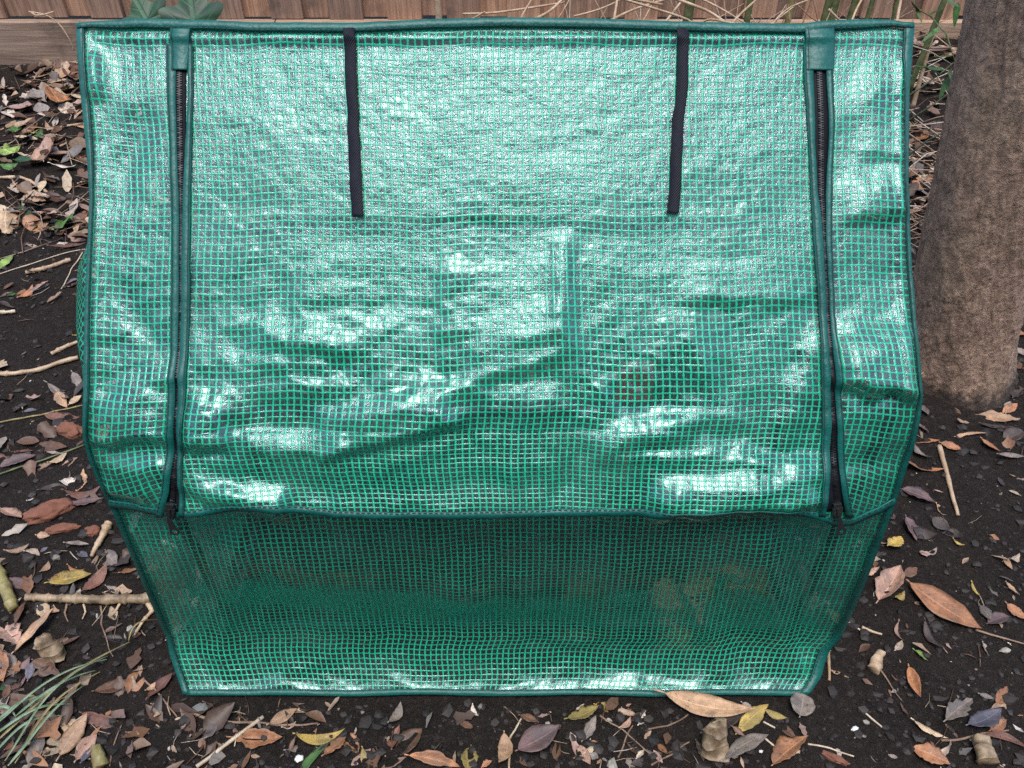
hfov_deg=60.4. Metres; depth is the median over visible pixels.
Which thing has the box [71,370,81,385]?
fallen leaf
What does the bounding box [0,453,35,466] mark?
fallen leaf
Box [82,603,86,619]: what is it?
root shoot
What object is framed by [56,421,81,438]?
bark chunk
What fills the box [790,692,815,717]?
fallen leaf
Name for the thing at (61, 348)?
dry stick
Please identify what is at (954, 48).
straw litter
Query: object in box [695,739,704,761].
fallen leaf
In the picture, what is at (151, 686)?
fallen leaf
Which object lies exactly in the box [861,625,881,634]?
dry stick
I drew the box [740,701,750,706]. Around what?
fallen leaf
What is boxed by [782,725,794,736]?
fallen leaf
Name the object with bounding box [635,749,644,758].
fallen leaf
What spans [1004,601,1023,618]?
fallen leaf
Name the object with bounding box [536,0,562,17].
dry twig
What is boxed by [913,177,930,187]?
fallen leaf
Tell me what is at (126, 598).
rhizome
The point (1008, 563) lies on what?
fallen leaf
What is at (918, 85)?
bamboo cane
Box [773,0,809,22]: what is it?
dry twig
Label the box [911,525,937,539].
fallen leaf
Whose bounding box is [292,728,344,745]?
fallen leaf
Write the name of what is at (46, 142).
fallen leaf
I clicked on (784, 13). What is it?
dry twig
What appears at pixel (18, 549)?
fallen leaf
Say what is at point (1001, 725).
fallen leaf
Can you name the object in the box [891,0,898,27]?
bamboo cane
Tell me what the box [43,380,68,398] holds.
fallen leaf
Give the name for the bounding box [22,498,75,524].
bark chunk
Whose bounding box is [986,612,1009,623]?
fallen leaf
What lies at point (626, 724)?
fallen leaf
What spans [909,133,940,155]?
bamboo spray
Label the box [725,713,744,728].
fallen leaf
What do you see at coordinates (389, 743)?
fallen leaf
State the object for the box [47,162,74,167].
fallen leaf
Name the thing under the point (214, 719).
leaf litter
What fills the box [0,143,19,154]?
ivy leaf
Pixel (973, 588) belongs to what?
fallen leaf
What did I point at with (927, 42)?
bamboo cane
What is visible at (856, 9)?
dry twig
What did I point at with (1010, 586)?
fallen leaf
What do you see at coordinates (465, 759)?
fallen leaf
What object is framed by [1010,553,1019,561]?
fallen leaf
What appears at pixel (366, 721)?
soil crumbs
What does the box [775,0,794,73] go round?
bamboo cane
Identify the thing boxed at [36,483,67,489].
fallen leaf
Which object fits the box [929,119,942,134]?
fallen leaf
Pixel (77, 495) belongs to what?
fallen leaf
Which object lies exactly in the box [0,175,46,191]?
bent stem
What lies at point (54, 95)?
fallen leaf
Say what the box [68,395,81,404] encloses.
fallen leaf
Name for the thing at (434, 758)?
fallen leaf
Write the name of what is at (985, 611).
fallen leaf
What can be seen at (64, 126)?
dry stick
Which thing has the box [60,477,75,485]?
fallen leaf
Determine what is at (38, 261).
dry stick
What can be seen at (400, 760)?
fallen leaf
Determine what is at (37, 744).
fallen leaf
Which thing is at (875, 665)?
bamboo fragment
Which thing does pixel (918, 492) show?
fallen leaf
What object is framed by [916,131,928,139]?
fallen leaf
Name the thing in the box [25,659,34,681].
fallen leaf
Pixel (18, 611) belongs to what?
fallen leaf
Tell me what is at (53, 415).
fallen leaf
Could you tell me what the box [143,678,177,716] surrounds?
dry twig
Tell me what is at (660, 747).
fallen leaf
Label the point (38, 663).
fallen leaf
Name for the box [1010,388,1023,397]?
fallen leaf
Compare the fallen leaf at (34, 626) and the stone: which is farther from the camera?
the fallen leaf at (34, 626)
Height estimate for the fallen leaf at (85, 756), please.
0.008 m
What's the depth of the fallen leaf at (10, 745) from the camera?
1.33 m
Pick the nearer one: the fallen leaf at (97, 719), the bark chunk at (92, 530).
the fallen leaf at (97, 719)
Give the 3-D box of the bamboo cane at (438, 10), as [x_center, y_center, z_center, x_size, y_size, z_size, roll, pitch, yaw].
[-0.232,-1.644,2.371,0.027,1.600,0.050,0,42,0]
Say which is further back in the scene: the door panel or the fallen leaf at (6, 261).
the fallen leaf at (6, 261)
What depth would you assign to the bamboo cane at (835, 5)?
2.76 m
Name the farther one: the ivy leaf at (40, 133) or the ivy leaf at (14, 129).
the ivy leaf at (14, 129)
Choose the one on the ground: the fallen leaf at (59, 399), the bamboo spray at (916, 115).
the fallen leaf at (59, 399)
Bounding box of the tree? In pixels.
[903,0,1023,411]
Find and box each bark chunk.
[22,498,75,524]
[43,523,81,534]
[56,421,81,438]
[84,525,100,536]
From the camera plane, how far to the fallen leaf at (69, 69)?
3.18 m
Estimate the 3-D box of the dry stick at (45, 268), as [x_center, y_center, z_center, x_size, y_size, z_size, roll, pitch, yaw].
[-1.196,-0.304,2.271,0.111,0.021,0.016,-18,45,-19]
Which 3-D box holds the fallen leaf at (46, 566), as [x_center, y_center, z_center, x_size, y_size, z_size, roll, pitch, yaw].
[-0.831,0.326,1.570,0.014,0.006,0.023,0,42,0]
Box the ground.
[0,0,1023,767]
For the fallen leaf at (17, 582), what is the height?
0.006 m
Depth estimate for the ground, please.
1.59 m
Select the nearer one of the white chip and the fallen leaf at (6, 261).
the white chip
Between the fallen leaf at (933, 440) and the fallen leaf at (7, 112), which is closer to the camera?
the fallen leaf at (933, 440)
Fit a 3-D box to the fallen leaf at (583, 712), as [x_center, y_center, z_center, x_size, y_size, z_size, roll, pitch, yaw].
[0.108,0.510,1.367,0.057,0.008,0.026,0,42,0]
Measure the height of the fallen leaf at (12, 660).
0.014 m
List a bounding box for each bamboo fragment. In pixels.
[90,744,109,767]
[867,649,885,675]
[971,733,999,765]
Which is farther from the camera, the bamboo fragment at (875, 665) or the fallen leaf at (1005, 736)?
the bamboo fragment at (875, 665)
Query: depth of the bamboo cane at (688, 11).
2.77 m
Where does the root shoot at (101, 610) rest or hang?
attached to the rhizome
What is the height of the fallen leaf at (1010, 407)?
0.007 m
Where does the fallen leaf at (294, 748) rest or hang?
on the ground
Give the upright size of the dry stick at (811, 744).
0.005 m
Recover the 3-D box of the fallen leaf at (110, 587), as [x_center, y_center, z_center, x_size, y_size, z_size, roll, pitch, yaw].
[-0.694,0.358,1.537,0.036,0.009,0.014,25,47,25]
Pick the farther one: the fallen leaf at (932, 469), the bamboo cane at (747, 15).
the bamboo cane at (747, 15)
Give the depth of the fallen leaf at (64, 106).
2.96 m
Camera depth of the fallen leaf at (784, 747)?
1.33 m
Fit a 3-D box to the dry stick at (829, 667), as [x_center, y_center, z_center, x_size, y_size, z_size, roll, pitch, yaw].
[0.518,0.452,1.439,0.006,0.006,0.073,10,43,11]
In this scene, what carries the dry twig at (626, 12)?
on the straw litter at (954, 48)
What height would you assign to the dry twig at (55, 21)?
0.128 m
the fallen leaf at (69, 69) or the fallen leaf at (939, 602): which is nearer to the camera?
the fallen leaf at (939, 602)
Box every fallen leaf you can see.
[0,163,17,169]
[0,206,22,233]
[0,254,12,267]
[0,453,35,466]
[0,507,21,517]
[0,622,21,643]
[0,649,8,681]
[0,652,16,674]
[0,743,30,758]
[1,109,14,117]
[3,544,28,552]
[4,657,29,697]
[4,740,13,749]
[9,577,34,588]
[11,608,53,653]
[12,156,31,161]
[13,602,24,625]
[14,449,32,452]
[17,202,33,224]
[17,284,33,297]
[23,408,36,411]
[23,548,39,555]
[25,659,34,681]
[26,737,44,767]
[29,136,53,162]
[31,658,60,676]
[35,440,67,451]
[35,531,49,538]
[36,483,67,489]
[36,603,49,616]
[38,463,51,469]
[39,411,78,420]
[39,561,50,571]
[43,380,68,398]
[44,569,91,584]
[45,83,71,102]
[46,242,86,246]
[46,683,80,703]
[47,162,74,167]
[47,452,66,462]
[53,389,66,407]
[56,713,87,761]
[58,102,75,113]
[59,716,75,731]
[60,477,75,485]
[61,486,99,499]
[62,64,78,79]
[62,457,77,465]
[63,540,88,544]
[64,233,85,241]
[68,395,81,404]
[71,213,88,226]
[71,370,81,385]
[71,497,101,505]
[73,733,96,762]
[75,468,87,490]
[76,551,87,556]
[79,563,106,592]
[79,711,118,728]
[80,748,90,763]
[92,679,125,692]
[101,549,117,565]
[105,585,119,593]
[118,568,135,572]
[145,672,172,699]
[145,682,155,690]
[226,728,282,748]
[266,708,296,725]
[283,745,317,751]
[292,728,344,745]
[302,742,329,767]
[321,737,345,756]
[343,733,359,752]
[360,746,366,761]
[382,757,405,767]
[387,701,402,722]
[387,726,399,749]
[396,728,421,754]
[404,750,459,766]
[460,721,472,728]
[461,747,478,767]
[471,703,478,715]
[481,759,491,767]
[498,730,512,762]
[515,724,559,751]
[518,713,538,722]
[563,705,598,719]
[577,744,590,764]
[581,715,595,741]
[593,702,607,711]
[618,716,630,727]
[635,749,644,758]
[637,710,645,725]
[653,689,754,716]
[657,744,667,753]
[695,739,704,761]
[720,733,768,761]
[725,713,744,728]
[735,704,768,734]
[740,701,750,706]
[766,709,786,719]
[771,735,807,765]
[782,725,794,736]
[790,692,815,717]
[861,566,879,575]
[875,565,904,603]
[887,536,903,546]
[888,754,897,758]
[894,619,904,640]
[894,640,902,650]
[895,591,904,600]
[901,486,934,502]
[904,567,917,577]
[905,514,918,540]
[906,579,981,628]
[907,663,920,696]
[909,461,943,470]
[910,717,948,738]
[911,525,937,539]
[912,648,927,660]
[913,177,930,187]
[913,742,949,764]
[914,445,931,456]
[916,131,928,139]
[918,438,938,442]
[922,405,929,414]
[923,617,944,647]
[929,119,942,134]
[929,745,948,755]
[930,516,949,529]
[939,441,961,449]
[941,528,962,537]
[943,697,972,721]
[954,432,984,437]
[965,708,1001,726]
[971,580,979,595]
[976,410,1019,421]
[978,422,1010,427]
[978,603,991,619]
[978,692,993,698]
[980,437,999,450]
[984,731,1023,746]
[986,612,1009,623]
[988,719,1006,731]
[990,702,1006,708]
[995,686,1007,703]
[996,452,1023,457]
[1001,555,1011,568]
[1002,403,1017,412]
[1003,426,1023,440]
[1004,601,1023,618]
[1005,581,1019,594]
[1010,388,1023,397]
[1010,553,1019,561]
[1018,348,1023,354]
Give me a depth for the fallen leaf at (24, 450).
1.79 m
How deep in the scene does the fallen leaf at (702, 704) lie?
1.37 m
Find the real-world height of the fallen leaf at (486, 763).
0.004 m
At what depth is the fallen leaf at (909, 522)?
1.63 m
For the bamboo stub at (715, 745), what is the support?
on the ground
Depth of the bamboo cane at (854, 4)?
2.77 m
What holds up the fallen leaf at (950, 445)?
on the ground
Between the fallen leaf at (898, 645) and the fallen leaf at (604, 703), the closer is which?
the fallen leaf at (604, 703)
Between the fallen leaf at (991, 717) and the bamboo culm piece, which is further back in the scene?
the bamboo culm piece
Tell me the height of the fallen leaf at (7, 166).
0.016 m
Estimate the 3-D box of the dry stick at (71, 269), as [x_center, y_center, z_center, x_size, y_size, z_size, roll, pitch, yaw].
[-1.130,-0.297,2.265,0.009,0.010,0.169,0,42,0]
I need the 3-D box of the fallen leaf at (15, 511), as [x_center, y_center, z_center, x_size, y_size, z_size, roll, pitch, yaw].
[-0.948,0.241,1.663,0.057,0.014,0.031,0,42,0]
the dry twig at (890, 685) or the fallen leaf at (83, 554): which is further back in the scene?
the fallen leaf at (83, 554)
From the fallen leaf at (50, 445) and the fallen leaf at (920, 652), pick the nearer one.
the fallen leaf at (920, 652)
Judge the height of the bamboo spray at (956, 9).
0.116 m
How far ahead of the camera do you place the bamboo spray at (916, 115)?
1.80 m
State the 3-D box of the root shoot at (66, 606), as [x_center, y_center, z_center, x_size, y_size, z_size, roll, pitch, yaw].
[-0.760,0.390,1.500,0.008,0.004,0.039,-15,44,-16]
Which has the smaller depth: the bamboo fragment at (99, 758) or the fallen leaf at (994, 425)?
the bamboo fragment at (99, 758)
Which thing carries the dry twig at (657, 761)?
on the ground
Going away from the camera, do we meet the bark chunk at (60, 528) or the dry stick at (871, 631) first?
the dry stick at (871, 631)
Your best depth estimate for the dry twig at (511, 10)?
2.65 m
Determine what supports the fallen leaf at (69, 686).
on the ground
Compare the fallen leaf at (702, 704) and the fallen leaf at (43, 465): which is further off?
the fallen leaf at (43, 465)
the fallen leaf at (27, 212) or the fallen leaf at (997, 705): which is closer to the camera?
the fallen leaf at (997, 705)
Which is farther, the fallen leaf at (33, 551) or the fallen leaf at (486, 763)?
the fallen leaf at (33, 551)
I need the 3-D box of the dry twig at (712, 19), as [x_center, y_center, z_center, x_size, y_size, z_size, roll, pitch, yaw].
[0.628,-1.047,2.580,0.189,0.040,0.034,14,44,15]
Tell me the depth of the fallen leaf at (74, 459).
1.77 m
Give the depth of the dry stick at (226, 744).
1.33 m
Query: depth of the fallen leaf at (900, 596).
1.53 m
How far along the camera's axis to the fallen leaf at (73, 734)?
1.34 m
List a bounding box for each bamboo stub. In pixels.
[34,633,66,663]
[700,717,729,761]
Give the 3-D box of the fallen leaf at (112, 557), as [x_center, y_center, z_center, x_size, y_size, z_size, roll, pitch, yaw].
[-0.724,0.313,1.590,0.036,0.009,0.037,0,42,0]
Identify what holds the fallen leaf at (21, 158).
on the ground
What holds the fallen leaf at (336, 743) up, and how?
on the ground
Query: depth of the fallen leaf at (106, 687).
1.40 m
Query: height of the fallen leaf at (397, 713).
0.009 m
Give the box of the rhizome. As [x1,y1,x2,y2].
[24,592,153,635]
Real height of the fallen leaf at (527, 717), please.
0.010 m
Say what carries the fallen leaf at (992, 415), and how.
on the ground
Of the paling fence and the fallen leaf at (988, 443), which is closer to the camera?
the fallen leaf at (988, 443)
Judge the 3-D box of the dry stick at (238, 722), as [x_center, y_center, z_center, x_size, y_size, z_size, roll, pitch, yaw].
[-0.401,0.520,1.360,0.204,0.010,0.016,4,42,4]
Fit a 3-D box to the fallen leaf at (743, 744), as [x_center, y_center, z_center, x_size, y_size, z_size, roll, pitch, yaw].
[0.348,0.543,1.323,0.101,0.022,0.026,-19,45,-20]
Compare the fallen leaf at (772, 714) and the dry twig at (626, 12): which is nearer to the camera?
the fallen leaf at (772, 714)
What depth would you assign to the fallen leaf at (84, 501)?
1.68 m
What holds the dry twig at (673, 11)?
on the straw litter at (954, 48)
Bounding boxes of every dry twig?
[28,11,73,49]
[31,11,53,15]
[109,725,121,766]
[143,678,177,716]
[462,1,564,14]
[521,0,531,16]
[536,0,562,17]
[574,0,620,16]
[599,714,650,753]
[611,0,665,18]
[613,0,617,18]
[617,725,633,757]
[624,0,692,21]
[648,714,688,729]
[651,741,689,765]
[665,2,680,20]
[676,0,723,19]
[701,18,734,22]
[702,0,744,22]
[732,0,756,21]
[771,6,794,22]
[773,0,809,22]
[828,8,839,19]
[852,0,861,18]
[881,670,901,700]
[894,0,901,27]
[940,729,1008,741]
[975,629,1023,644]
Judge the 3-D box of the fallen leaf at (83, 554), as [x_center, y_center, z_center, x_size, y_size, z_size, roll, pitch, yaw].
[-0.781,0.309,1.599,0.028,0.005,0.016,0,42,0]
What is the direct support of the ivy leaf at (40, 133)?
on the ground
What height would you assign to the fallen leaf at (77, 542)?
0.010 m
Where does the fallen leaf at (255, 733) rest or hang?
on the ground
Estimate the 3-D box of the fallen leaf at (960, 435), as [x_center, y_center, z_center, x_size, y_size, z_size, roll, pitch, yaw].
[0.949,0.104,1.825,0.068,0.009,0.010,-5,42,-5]
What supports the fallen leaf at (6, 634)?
on the ground
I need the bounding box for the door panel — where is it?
[175,28,830,516]
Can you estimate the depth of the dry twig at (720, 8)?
2.67 m
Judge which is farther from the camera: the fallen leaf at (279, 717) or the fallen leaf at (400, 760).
the fallen leaf at (279, 717)
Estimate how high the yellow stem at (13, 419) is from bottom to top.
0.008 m
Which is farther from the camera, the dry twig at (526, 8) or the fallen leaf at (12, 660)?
the dry twig at (526, 8)
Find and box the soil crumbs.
[0,215,1023,767]
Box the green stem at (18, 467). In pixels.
[0,444,84,474]
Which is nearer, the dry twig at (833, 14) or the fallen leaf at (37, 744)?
the fallen leaf at (37, 744)
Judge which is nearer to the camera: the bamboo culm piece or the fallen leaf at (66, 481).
the bamboo culm piece
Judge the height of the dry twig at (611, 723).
0.004 m
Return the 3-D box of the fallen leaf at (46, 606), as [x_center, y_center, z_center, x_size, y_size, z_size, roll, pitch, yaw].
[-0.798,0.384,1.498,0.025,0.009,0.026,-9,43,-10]
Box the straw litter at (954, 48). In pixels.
[0,0,1023,767]
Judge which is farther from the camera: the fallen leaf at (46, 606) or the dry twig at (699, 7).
the dry twig at (699, 7)
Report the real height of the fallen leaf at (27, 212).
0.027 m
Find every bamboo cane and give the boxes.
[435,0,444,68]
[683,0,694,20]
[734,0,753,72]
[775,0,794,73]
[820,0,832,20]
[828,0,839,19]
[836,0,858,67]
[865,0,874,18]
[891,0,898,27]
[910,0,940,107]
[910,0,946,92]
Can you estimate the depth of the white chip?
1.32 m
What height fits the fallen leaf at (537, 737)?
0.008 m
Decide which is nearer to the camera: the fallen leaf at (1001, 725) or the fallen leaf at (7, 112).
the fallen leaf at (1001, 725)
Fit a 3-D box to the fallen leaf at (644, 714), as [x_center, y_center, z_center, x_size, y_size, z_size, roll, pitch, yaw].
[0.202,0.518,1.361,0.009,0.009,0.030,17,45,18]
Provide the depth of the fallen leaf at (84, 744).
1.32 m
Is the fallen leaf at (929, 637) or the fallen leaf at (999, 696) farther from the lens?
the fallen leaf at (929, 637)
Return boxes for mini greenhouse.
[76,17,922,696]
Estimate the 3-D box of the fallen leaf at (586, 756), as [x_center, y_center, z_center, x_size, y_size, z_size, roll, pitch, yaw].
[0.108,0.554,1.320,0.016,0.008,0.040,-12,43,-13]
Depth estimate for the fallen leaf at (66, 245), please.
2.33 m
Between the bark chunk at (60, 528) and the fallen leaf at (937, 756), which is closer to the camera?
the fallen leaf at (937, 756)
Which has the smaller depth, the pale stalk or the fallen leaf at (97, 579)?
the pale stalk
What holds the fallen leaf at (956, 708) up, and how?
on the ground
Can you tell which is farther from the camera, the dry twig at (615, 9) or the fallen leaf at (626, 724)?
the dry twig at (615, 9)
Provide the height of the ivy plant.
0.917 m
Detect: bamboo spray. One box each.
[909,94,946,119]
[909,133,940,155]
[910,62,953,98]
[911,0,960,59]
[913,45,951,63]
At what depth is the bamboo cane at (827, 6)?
2.77 m
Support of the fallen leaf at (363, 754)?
on the ground
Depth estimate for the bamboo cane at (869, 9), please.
2.77 m
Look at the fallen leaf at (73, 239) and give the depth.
2.37 m
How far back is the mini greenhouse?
1.07 m
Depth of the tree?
1.66 m
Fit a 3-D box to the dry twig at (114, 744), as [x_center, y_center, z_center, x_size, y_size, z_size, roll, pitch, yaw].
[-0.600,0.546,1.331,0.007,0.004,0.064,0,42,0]
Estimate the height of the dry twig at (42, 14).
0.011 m
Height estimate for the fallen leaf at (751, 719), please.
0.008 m
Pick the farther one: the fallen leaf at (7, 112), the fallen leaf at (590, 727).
the fallen leaf at (7, 112)
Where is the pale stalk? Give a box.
[509,718,521,738]
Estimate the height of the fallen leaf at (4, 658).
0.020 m
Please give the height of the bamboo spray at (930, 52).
0.041 m
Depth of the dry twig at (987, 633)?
1.47 m
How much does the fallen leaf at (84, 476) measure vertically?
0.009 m
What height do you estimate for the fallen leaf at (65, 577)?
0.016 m
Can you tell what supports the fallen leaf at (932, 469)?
on the ground
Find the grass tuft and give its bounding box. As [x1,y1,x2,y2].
[0,619,157,765]
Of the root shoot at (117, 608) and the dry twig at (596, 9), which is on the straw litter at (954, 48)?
the dry twig at (596, 9)
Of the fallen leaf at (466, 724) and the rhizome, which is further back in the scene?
the rhizome
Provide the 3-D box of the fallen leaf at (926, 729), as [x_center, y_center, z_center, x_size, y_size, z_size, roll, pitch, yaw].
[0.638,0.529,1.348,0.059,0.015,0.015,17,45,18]
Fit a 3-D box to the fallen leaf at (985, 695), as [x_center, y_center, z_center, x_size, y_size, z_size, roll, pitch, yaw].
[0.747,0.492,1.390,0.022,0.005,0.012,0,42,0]
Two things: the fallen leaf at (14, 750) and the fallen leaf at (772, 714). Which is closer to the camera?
the fallen leaf at (14, 750)
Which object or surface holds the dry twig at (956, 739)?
on the ground
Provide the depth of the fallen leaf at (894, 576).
1.54 m
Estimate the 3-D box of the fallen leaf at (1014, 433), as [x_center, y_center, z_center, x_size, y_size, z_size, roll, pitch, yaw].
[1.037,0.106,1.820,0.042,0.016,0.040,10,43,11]
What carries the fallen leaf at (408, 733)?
on the ground
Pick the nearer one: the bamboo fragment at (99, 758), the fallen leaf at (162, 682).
the bamboo fragment at (99, 758)
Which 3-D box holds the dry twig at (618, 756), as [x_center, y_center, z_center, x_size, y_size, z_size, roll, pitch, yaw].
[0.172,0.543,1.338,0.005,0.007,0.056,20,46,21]
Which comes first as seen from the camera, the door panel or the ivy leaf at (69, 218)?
the door panel
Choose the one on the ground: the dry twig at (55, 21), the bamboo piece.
the bamboo piece
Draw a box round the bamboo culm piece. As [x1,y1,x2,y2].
[0,563,18,612]
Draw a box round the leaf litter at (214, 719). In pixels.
[0,31,1023,767]
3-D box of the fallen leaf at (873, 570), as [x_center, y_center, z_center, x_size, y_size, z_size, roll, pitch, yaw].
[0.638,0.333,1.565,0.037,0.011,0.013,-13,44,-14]
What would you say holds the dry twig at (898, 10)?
on the straw litter at (954, 48)
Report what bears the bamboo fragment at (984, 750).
on the ground
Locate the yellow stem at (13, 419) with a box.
[0,405,82,422]
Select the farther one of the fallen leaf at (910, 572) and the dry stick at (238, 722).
the fallen leaf at (910, 572)
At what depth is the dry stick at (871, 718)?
1.36 m
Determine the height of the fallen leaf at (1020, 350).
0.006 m
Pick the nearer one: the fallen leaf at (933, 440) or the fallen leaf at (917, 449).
the fallen leaf at (917, 449)
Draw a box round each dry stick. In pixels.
[0,249,79,273]
[0,309,15,313]
[0,355,78,376]
[25,258,70,274]
[47,122,82,130]
[50,341,76,355]
[61,249,84,288]
[189,712,318,725]
[196,715,263,767]
[808,743,853,756]
[827,652,830,680]
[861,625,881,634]
[865,713,881,727]
[936,444,959,515]
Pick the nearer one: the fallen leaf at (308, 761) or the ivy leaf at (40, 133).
the fallen leaf at (308, 761)
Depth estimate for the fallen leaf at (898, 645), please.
1.46 m
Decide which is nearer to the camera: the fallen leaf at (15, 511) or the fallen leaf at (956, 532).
the fallen leaf at (956, 532)
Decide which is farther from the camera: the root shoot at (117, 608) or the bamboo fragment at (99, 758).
the root shoot at (117, 608)
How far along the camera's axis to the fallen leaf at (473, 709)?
1.38 m
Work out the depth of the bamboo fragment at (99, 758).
1.30 m
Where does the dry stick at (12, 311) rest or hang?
on the ground
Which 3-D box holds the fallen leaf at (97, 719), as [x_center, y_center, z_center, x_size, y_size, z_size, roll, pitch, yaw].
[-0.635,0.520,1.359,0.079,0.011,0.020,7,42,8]
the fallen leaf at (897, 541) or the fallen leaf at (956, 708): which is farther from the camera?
the fallen leaf at (897, 541)
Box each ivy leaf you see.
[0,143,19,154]
[7,125,21,131]
[34,129,45,136]
[51,213,72,230]
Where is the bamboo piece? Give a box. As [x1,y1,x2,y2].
[90,520,112,556]
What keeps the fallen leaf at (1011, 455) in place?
on the ground
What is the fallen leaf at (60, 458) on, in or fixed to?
on the ground
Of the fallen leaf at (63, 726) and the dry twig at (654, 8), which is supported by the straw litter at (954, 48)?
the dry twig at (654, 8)
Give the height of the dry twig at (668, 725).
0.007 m
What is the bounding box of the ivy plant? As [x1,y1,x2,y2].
[123,0,301,468]
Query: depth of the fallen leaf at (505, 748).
1.33 m
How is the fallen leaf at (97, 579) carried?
on the ground
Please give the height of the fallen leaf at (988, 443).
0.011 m
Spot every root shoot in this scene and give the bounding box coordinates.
[64,603,68,621]
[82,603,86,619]
[100,605,113,656]
[110,603,120,616]
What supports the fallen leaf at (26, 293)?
on the ground
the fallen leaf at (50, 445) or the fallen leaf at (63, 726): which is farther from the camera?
the fallen leaf at (50, 445)
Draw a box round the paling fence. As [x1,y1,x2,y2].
[0,0,964,65]
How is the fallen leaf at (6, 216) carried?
on the ground
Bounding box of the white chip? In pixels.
[295,755,303,761]
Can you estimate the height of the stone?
0.010 m
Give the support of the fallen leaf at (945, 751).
on the ground
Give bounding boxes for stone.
[192,703,208,711]
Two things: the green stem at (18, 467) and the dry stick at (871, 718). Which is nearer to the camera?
the dry stick at (871, 718)
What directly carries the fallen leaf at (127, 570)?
on the ground
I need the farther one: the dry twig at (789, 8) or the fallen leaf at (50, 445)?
the dry twig at (789, 8)
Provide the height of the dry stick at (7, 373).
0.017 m
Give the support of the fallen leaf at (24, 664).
on the ground
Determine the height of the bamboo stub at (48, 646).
0.054 m
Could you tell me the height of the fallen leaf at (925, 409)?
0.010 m
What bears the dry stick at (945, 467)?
on the ground
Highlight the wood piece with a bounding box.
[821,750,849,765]
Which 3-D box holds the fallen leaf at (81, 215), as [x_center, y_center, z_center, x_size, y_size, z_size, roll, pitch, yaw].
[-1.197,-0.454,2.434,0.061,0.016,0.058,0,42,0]
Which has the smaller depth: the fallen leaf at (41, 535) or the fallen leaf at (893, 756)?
the fallen leaf at (893, 756)
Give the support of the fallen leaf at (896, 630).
on the ground
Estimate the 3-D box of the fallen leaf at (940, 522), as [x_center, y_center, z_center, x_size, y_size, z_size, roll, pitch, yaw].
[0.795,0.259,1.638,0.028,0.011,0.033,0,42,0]
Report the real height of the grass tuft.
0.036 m
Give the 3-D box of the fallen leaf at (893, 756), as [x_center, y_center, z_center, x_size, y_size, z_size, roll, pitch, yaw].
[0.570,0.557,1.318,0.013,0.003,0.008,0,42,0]
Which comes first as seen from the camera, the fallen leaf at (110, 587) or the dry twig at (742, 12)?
the fallen leaf at (110, 587)
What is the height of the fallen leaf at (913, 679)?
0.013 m
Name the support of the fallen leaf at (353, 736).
on the ground

